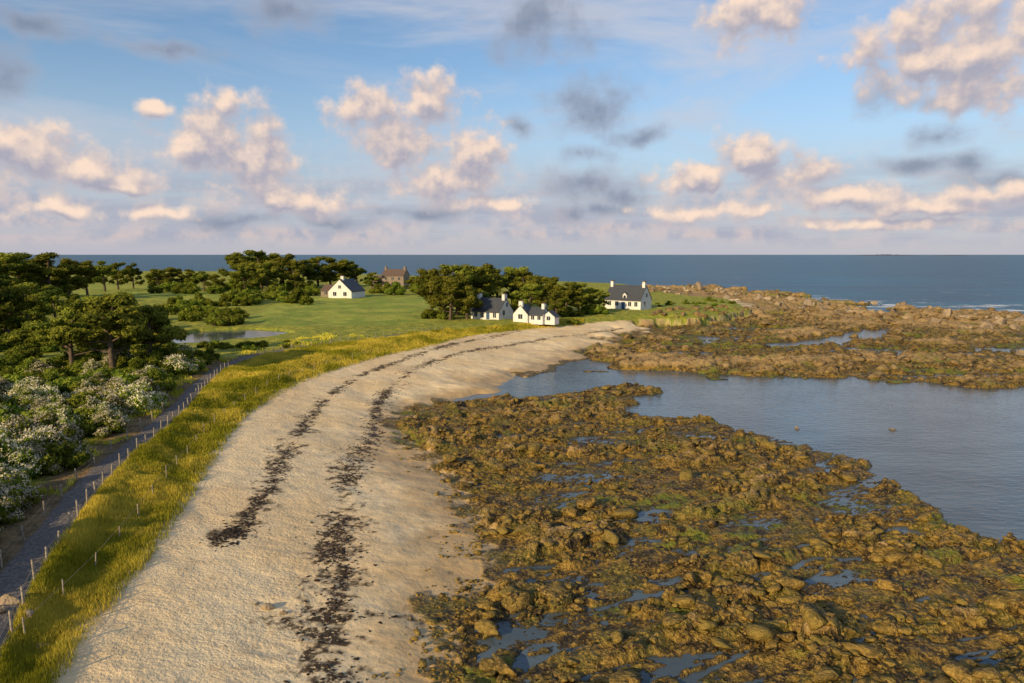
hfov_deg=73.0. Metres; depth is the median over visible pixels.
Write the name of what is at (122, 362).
shrub
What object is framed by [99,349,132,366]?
blossoming shrub
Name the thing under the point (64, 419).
blossoming shrub
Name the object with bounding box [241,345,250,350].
shrub
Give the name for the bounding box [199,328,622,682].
seaweed wrack
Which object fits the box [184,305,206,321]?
shrub
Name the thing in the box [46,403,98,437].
shrub
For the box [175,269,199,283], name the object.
pine tree
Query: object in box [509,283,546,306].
pine tree
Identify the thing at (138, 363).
shrub
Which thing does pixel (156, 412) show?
rough grass
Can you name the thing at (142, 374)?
blossoming shrub
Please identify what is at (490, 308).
white cottage
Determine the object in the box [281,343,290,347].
shrub
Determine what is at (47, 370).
shrub
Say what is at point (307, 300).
shrub
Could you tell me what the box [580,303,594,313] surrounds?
shrub
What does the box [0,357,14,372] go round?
shrub
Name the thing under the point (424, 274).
pine tree
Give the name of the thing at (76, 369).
shrub
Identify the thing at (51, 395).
blossoming shrub
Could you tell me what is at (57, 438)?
blossoming shrub
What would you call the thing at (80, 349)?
shrub
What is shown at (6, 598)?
beach stones
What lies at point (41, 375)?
shrub
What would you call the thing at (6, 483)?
shrub
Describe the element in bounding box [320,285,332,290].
roof
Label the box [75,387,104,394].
blossoming shrub
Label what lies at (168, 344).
shrub
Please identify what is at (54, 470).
blossoming shrub
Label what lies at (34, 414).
blossoming shrub
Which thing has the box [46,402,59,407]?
blossoming shrub
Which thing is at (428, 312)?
shrub
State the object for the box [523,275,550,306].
pine tree
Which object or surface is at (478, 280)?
pine tree
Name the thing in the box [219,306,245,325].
shrub
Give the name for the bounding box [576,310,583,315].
shrub
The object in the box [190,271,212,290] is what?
pine tree
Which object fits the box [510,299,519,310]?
shrub
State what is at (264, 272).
pine tree
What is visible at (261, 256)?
pine tree
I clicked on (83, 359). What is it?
shrub
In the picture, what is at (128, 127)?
sky
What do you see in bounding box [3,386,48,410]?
blossoming shrub
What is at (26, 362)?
shrub
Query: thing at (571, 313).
shrub
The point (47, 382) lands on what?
shrub
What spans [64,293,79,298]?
shrub
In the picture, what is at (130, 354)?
blossoming shrub
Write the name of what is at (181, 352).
shrub
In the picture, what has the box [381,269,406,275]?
roof
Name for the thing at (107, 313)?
pine tree
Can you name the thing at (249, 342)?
shrub
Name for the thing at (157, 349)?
shrub
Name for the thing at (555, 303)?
pine tree
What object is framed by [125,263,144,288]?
pine tree
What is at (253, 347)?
shrub
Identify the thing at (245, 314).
shrub
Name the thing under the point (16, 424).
blossoming shrub
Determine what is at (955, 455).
sea
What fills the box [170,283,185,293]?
shrub
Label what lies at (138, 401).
blossoming shrub
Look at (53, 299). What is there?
pine tree
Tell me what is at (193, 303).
shrub
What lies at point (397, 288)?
shrub
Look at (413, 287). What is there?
shrub
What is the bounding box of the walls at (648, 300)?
[605,287,651,309]
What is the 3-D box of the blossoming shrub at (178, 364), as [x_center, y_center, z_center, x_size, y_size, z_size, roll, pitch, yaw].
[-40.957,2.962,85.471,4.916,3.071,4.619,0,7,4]
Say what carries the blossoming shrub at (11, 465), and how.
on the ground at (186, 607)
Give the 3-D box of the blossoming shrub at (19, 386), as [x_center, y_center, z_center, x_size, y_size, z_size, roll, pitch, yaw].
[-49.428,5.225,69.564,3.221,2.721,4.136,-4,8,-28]
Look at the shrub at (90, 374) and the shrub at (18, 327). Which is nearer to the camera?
the shrub at (90, 374)
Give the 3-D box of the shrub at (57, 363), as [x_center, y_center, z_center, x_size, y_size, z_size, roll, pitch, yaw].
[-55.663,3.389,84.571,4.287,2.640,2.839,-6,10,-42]
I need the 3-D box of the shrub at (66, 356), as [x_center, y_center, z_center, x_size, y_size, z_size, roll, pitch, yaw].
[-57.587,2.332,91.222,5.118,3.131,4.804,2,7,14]
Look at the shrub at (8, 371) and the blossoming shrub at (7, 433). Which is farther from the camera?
the shrub at (8, 371)
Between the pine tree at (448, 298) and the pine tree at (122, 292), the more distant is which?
the pine tree at (448, 298)
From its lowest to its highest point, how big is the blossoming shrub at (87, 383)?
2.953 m
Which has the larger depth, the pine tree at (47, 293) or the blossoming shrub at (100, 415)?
the pine tree at (47, 293)
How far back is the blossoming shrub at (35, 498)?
41.11 m
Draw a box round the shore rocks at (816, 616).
[403,384,1023,682]
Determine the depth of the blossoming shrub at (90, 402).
61.15 m
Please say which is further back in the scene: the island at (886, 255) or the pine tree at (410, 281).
the island at (886, 255)
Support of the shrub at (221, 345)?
on the ground at (186, 607)
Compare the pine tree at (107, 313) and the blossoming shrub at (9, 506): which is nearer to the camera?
the blossoming shrub at (9, 506)
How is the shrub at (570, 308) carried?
on the ground at (186, 607)
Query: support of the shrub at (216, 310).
on the ground at (186, 607)
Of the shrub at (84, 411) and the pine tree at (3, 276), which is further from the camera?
the pine tree at (3, 276)
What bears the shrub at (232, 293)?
on the ground at (186, 607)
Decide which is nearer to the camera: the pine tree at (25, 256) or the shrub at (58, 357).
the shrub at (58, 357)
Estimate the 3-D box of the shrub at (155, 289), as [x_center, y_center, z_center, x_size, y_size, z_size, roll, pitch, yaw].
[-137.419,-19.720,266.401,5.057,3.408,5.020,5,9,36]
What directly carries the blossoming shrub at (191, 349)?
on the ground at (186, 607)
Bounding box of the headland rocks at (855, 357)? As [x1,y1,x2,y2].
[588,284,1023,384]
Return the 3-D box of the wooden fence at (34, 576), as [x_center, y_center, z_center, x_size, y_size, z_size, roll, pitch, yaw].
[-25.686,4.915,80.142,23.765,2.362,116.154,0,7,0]
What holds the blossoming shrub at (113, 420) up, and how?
on the ground at (186, 607)
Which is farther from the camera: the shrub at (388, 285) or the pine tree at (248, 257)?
the pine tree at (248, 257)
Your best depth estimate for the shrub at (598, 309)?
170.80 m
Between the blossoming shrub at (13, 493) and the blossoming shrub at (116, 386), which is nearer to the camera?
the blossoming shrub at (13, 493)
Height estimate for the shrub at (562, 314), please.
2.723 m
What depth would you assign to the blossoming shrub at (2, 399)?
65.60 m
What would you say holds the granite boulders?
on the ground at (186, 607)
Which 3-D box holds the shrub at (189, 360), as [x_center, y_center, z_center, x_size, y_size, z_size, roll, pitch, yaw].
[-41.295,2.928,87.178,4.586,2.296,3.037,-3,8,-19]
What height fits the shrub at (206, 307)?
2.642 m
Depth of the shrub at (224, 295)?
216.96 m
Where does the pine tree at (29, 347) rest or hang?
on the ground at (186, 607)
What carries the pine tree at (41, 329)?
on the ground at (186, 607)
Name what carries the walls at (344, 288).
on the ground at (186, 607)
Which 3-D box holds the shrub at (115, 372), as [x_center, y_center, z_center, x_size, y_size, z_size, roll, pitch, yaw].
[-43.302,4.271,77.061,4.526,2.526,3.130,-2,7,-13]
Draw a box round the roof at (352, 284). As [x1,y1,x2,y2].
[339,278,365,291]
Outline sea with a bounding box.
[25,255,1023,682]
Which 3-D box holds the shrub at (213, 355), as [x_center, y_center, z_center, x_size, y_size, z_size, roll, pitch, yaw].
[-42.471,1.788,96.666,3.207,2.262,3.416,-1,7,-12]
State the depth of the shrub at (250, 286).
246.28 m
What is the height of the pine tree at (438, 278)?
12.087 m
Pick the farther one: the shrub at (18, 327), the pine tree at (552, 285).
the pine tree at (552, 285)
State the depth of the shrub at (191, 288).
260.63 m
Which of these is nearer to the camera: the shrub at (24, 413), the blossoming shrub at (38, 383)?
the shrub at (24, 413)
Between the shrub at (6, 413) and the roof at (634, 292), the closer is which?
the shrub at (6, 413)
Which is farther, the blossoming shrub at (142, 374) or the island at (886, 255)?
the island at (886, 255)
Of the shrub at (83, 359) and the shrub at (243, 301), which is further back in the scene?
the shrub at (243, 301)
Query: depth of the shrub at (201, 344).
111.96 m
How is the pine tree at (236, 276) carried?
on the ground at (186, 607)
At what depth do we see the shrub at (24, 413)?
58.64 m
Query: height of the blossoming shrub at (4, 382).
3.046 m
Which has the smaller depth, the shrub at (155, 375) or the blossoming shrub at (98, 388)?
the blossoming shrub at (98, 388)
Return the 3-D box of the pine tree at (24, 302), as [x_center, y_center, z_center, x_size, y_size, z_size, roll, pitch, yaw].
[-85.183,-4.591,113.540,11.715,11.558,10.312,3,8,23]
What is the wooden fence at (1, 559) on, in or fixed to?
on the ground at (186, 607)
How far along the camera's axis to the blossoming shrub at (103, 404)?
60.53 m
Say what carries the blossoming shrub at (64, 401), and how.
on the ground at (186, 607)
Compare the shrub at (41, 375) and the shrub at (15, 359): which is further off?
the shrub at (15, 359)
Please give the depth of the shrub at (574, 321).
157.33 m
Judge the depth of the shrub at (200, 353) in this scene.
93.13 m
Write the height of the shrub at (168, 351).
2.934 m
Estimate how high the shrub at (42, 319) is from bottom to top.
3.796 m
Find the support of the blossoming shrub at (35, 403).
on the ground at (186, 607)
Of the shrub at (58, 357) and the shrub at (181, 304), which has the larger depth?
the shrub at (181, 304)
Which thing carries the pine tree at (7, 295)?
on the ground at (186, 607)
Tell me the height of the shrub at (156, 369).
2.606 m
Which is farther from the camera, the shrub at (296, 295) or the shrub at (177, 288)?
the shrub at (177, 288)
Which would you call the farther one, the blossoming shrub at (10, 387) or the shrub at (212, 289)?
the shrub at (212, 289)
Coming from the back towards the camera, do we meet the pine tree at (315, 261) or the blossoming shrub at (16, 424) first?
the pine tree at (315, 261)
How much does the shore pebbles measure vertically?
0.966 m
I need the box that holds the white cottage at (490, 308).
[470,292,513,319]
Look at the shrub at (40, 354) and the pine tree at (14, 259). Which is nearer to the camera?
the shrub at (40, 354)
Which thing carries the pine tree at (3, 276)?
on the ground at (186, 607)
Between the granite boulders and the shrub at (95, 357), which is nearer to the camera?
the shrub at (95, 357)
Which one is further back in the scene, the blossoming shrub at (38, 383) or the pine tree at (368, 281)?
the pine tree at (368, 281)
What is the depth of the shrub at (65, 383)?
71.89 m
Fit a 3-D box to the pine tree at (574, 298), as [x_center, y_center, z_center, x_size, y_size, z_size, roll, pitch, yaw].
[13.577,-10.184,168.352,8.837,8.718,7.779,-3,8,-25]
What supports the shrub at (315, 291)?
on the ground at (186, 607)
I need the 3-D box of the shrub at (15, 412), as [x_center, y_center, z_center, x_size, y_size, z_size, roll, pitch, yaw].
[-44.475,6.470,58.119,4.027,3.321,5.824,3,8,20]
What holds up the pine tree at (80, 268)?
on the ground at (186, 607)
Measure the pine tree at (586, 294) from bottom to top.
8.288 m
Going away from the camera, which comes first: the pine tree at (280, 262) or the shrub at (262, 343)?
the shrub at (262, 343)
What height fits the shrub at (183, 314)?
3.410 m
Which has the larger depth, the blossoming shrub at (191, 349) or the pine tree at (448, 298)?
the pine tree at (448, 298)
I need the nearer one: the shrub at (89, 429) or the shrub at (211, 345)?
the shrub at (89, 429)
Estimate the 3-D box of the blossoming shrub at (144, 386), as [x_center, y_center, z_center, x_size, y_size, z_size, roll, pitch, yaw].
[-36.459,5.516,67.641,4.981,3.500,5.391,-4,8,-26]
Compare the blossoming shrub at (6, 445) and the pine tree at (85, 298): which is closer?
the blossoming shrub at (6, 445)
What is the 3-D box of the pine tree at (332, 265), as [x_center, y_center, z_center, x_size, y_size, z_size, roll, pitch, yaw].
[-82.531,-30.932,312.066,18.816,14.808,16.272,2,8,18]
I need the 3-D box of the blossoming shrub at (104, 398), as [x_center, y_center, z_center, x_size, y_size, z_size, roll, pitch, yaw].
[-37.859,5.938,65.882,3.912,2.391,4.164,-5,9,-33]
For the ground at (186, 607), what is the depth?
45.14 m
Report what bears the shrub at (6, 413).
on the ground at (186, 607)
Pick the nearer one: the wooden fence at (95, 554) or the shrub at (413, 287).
the wooden fence at (95, 554)
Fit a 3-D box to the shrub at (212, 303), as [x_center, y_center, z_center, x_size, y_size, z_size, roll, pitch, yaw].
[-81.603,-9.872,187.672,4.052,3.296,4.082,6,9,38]
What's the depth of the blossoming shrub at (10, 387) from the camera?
69.92 m
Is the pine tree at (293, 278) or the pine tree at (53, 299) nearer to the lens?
the pine tree at (53, 299)
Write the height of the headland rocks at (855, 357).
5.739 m
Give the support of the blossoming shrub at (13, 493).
on the ground at (186, 607)
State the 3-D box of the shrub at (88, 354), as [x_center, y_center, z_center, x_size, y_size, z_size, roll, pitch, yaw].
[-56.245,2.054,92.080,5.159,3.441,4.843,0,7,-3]
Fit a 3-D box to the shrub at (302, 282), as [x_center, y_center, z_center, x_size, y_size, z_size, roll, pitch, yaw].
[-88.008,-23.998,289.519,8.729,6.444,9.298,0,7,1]
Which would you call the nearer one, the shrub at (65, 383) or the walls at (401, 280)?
the shrub at (65, 383)
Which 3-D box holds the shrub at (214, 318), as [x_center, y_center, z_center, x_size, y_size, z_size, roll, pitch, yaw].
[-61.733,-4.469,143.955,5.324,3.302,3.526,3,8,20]
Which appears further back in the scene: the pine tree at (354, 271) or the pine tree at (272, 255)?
the pine tree at (354, 271)
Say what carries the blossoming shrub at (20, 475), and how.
on the ground at (186, 607)
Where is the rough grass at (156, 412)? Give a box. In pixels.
[27,333,364,494]
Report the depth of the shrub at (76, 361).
84.05 m
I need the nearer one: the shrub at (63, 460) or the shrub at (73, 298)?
the shrub at (63, 460)
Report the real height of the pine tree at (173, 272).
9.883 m
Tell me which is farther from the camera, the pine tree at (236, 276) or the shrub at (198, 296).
the pine tree at (236, 276)
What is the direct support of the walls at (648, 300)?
on the ground at (186, 607)
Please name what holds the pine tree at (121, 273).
on the ground at (186, 607)
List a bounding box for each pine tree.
[0,252,34,283]
[0,262,11,286]
[0,262,21,285]
[0,278,42,333]
[0,286,25,329]
[0,320,43,360]
[8,282,57,319]
[9,252,54,288]
[19,252,81,292]
[21,307,126,364]
[38,285,68,317]
[47,293,168,367]
[50,258,90,294]
[59,295,103,331]
[72,260,102,295]
[92,260,117,291]
[98,291,151,350]
[99,304,189,355]
[105,262,130,289]
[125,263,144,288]
[145,268,174,285]
[156,267,183,284]
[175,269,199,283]
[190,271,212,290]
[203,274,225,291]
[217,252,250,281]
[227,250,259,281]
[230,265,263,289]
[238,250,283,289]
[254,261,284,289]
[266,253,296,285]
[271,253,306,280]
[280,265,313,289]
[299,259,322,280]
[304,256,335,286]
[316,257,348,284]
[331,259,360,278]
[345,264,367,281]
[362,272,381,288]
[404,277,414,287]
[414,268,439,309]
[420,268,463,313]
[427,264,490,314]
[428,276,476,319]
[446,276,483,318]
[460,264,501,307]
[473,263,508,297]
[482,268,511,297]
[500,266,529,305]
[506,270,533,300]
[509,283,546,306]
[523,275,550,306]
[534,276,571,308]
[541,290,570,312]
[549,281,586,306]
[569,283,594,310]
[580,287,604,304]
[588,290,610,305]
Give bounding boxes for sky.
[0,0,1023,254]
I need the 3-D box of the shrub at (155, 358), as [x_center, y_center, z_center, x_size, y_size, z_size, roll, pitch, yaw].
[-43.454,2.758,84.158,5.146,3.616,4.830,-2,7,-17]
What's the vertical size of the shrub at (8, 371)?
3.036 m
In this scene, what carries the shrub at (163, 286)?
on the ground at (186, 607)
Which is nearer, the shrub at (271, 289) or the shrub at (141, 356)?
the shrub at (141, 356)
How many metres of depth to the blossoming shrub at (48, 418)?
51.48 m
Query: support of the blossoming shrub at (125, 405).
on the ground at (186, 607)
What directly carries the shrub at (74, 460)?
on the ground at (186, 607)
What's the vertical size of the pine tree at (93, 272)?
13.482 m
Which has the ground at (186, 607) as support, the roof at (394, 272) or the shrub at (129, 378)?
the shrub at (129, 378)
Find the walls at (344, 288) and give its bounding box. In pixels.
[328,280,364,297]
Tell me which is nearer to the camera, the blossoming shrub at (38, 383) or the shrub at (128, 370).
the blossoming shrub at (38, 383)
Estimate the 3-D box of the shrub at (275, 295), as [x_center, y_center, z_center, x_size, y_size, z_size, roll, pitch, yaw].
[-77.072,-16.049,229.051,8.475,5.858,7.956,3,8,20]
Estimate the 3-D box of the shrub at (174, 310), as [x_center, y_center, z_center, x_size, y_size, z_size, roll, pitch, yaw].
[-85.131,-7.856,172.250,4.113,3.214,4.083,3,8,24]
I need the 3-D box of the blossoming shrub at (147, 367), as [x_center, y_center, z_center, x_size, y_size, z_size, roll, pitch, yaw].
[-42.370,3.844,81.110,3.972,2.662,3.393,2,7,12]
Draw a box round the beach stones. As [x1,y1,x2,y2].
[0,426,896,648]
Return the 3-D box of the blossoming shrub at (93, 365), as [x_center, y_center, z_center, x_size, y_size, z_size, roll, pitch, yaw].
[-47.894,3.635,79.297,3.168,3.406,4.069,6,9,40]
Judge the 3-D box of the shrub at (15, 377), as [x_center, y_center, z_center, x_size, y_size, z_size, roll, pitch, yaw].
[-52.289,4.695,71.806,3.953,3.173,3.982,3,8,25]
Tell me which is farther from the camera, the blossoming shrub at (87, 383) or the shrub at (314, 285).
the shrub at (314, 285)
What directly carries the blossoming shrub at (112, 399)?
on the ground at (186, 607)
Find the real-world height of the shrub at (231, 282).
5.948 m
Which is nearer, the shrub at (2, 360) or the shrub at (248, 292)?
the shrub at (2, 360)
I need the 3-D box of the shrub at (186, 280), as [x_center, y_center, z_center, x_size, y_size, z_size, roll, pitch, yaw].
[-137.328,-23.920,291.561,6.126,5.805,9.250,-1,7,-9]
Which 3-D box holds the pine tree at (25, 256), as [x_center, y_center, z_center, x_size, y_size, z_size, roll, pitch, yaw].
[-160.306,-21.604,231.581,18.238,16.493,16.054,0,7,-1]
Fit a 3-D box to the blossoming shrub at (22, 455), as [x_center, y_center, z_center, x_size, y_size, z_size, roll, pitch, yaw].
[-33.009,8.222,45.951,3.125,2.694,4.013,-2,7,-15]
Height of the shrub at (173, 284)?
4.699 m
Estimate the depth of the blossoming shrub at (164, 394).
69.97 m
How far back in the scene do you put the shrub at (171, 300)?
181.65 m
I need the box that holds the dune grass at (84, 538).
[0,317,584,682]
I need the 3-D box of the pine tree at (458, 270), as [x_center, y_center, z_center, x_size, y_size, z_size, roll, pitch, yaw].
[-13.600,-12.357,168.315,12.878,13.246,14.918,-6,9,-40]
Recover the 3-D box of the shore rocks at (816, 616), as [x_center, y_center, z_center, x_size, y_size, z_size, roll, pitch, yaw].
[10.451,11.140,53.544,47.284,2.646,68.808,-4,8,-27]
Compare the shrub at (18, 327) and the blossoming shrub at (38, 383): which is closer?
the blossoming shrub at (38, 383)
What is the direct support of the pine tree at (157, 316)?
on the ground at (186, 607)
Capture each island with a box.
[560,255,616,255]
[857,254,915,255]
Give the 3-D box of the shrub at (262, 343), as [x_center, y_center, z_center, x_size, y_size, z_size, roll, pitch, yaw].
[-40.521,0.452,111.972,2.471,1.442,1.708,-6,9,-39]
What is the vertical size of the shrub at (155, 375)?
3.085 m
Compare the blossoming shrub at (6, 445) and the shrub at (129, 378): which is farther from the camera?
the shrub at (129, 378)
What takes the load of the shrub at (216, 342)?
on the ground at (186, 607)
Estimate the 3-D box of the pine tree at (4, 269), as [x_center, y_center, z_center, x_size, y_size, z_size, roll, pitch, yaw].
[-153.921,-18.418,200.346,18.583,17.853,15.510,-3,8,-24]
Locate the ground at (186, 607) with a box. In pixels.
[0,271,1023,682]
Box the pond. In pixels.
[172,329,287,342]
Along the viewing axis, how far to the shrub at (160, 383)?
73.31 m
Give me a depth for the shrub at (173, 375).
79.85 m
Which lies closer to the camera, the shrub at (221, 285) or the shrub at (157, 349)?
the shrub at (157, 349)
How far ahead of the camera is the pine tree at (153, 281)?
284.63 m
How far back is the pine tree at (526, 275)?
186.22 m
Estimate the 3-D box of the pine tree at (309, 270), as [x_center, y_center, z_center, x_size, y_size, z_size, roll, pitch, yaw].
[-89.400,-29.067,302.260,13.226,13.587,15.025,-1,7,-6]
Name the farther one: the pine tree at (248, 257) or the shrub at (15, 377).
the pine tree at (248, 257)
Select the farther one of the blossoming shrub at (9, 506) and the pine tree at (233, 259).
the pine tree at (233, 259)
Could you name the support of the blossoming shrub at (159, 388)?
on the ground at (186, 607)
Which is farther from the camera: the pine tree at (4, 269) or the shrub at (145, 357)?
the pine tree at (4, 269)
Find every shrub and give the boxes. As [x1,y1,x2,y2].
[0,315,30,332]
[0,337,12,349]
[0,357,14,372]
[0,366,24,377]
[0,371,27,393]
[0,376,14,394]
[0,390,13,405]
[0,401,21,414]
[0,405,23,425]
[0,425,42,444]
[0,433,46,478]
[0,461,38,488]
[0,475,29,512]
[0,478,39,496]
[0,485,26,524]
[2,413,34,439]
[2,453,17,470]
[3,347,43,358]
[3,375,51,395]
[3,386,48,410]
[3,445,43,480]
[7,351,24,366]
[7,482,43,512]
[11,380,30,394]
[13,423,62,473]
[15,356,47,372]
[16,405,56,423]
[17,310,48,321]
[18,377,56,404]
[18,438,62,476]
[23,407,87,449]
[24,359,62,373]
[25,367,70,376]
[28,385,71,403]
[28,405,47,423]
[30,400,51,410]
[31,397,46,408]
[33,372,44,380]
[36,439,89,471]
[40,345,59,352]
[40,429,94,459]
[42,372,59,381]
[45,354,63,363]
[45,376,80,394]
[45,379,64,392]
[46,359,66,369]
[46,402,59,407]
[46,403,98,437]
[54,397,76,408]
[55,404,84,429]
[56,455,69,469]
[61,348,87,363]
[63,294,79,304]
[63,362,85,376]
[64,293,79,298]
[66,357,87,364]
[67,378,104,396]
[67,391,103,409]
[69,360,85,364]
[72,380,96,395]
[73,407,96,419]
[75,343,83,352]
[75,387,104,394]
[76,411,132,433]
[77,367,107,379]
[77,395,101,408]
[79,359,112,375]
[82,346,98,357]
[84,372,109,383]
[86,353,102,363]
[87,375,135,396]
[88,405,126,439]
[94,369,112,378]
[94,401,122,415]
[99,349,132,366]
[100,378,151,396]
[102,393,119,401]
[105,394,132,416]
[106,368,133,379]
[107,384,158,416]
[114,373,141,384]
[116,355,130,367]
[117,402,137,415]
[118,379,167,408]
[121,356,149,371]
[123,366,141,373]
[127,349,137,357]
[128,369,147,377]
[136,376,163,392]
[138,351,152,360]
[142,365,165,372]
[143,353,174,374]
[146,349,173,373]
[146,367,176,389]
[147,286,161,292]
[148,389,167,401]
[149,368,170,379]
[151,380,168,393]
[152,342,178,348]
[152,344,165,358]
[154,283,170,291]
[161,346,174,356]
[162,354,204,374]
[163,296,176,306]
[165,304,180,314]
[165,373,179,380]
[169,282,185,287]
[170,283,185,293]
[172,300,191,311]
[173,347,206,367]
[175,295,182,302]
[177,309,191,320]
[179,344,194,358]
[180,282,200,293]
[183,278,189,285]
[183,356,201,369]
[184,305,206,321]
[186,299,205,310]
[190,291,209,300]
[193,349,210,364]
[196,341,207,347]
[202,305,217,312]
[203,312,226,325]
[204,284,225,293]
[204,299,219,306]
[204,342,217,348]
[204,346,221,360]
[205,282,226,291]
[207,308,221,316]
[209,340,220,344]
[217,342,228,348]
[218,297,230,306]
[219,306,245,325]
[220,293,234,301]
[226,289,239,298]
[228,279,236,288]
[230,307,246,315]
[231,292,255,300]
[231,296,252,305]
[234,309,249,317]
[235,288,261,302]
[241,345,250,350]
[243,340,255,345]
[246,284,260,293]
[250,344,256,350]
[254,340,268,346]
[261,286,276,298]
[268,285,285,298]
[276,291,288,302]
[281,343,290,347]
[282,287,309,303]
[296,280,305,289]
[297,296,314,304]
[304,283,319,288]
[305,287,320,295]
[368,284,384,293]
[380,283,390,289]
[383,281,406,294]
[409,283,424,291]
[421,308,438,318]
[436,308,454,319]
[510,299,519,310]
[557,307,568,316]
[564,309,574,316]
[567,307,576,316]
[567,318,580,324]
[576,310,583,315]
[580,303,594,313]
[593,305,608,314]
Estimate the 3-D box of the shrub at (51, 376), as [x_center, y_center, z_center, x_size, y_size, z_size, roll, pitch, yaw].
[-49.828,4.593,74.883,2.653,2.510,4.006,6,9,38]
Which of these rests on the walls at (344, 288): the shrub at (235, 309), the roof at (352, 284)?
the roof at (352, 284)
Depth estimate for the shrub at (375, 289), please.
264.75 m
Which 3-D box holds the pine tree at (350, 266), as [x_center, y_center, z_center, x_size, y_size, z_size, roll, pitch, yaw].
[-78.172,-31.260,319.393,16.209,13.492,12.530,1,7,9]
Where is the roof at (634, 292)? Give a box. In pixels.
[604,285,646,300]
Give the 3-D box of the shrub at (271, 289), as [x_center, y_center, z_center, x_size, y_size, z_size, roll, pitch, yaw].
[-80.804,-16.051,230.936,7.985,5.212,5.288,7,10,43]
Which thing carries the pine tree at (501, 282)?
on the ground at (186, 607)
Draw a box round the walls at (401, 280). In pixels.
[382,270,409,288]
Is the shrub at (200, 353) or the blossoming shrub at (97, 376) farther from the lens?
the shrub at (200, 353)
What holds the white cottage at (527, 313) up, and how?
on the ground at (186, 607)
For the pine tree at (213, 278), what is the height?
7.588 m
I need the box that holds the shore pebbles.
[372,415,491,682]
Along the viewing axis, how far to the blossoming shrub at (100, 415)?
56.97 m
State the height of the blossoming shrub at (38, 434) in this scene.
3.346 m
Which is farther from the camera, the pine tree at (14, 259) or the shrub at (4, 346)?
the pine tree at (14, 259)
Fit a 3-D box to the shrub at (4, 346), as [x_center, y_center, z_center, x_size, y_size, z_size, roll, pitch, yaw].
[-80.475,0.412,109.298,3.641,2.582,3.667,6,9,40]
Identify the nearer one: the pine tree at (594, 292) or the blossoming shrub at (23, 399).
the blossoming shrub at (23, 399)
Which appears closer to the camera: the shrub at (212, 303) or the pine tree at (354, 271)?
the shrub at (212, 303)
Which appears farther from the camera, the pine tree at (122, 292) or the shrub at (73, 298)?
the shrub at (73, 298)
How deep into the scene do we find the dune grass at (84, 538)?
43.52 m
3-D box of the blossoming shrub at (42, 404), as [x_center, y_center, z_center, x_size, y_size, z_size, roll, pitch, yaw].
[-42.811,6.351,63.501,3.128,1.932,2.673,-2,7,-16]
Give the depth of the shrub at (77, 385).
70.60 m
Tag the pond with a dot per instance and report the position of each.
(200, 336)
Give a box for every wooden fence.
[0,326,442,659]
[0,349,376,646]
[0,397,170,567]
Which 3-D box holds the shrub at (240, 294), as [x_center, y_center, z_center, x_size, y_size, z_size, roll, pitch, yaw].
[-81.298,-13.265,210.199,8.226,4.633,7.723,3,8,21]
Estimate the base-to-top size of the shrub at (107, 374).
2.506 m
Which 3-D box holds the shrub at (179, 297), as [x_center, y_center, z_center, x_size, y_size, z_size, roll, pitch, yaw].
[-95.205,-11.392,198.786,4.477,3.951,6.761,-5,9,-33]
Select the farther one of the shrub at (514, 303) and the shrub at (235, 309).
the shrub at (514, 303)
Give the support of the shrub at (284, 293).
on the ground at (186, 607)
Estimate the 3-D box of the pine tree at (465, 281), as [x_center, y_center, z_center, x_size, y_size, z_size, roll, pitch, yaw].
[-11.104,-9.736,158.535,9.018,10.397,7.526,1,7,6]
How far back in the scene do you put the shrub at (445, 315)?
159.25 m
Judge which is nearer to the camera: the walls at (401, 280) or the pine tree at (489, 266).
the pine tree at (489, 266)
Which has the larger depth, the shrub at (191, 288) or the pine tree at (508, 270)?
the shrub at (191, 288)
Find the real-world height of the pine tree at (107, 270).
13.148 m
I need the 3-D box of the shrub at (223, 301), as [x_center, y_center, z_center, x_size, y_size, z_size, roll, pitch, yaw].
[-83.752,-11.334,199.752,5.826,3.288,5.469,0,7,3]
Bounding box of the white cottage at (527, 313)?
[512,299,559,324]
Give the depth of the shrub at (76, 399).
64.30 m
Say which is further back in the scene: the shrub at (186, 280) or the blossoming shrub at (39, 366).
the shrub at (186, 280)
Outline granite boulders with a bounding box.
[649,281,1023,355]
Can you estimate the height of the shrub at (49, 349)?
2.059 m
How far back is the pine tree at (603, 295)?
181.05 m
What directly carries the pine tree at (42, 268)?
on the ground at (186, 607)

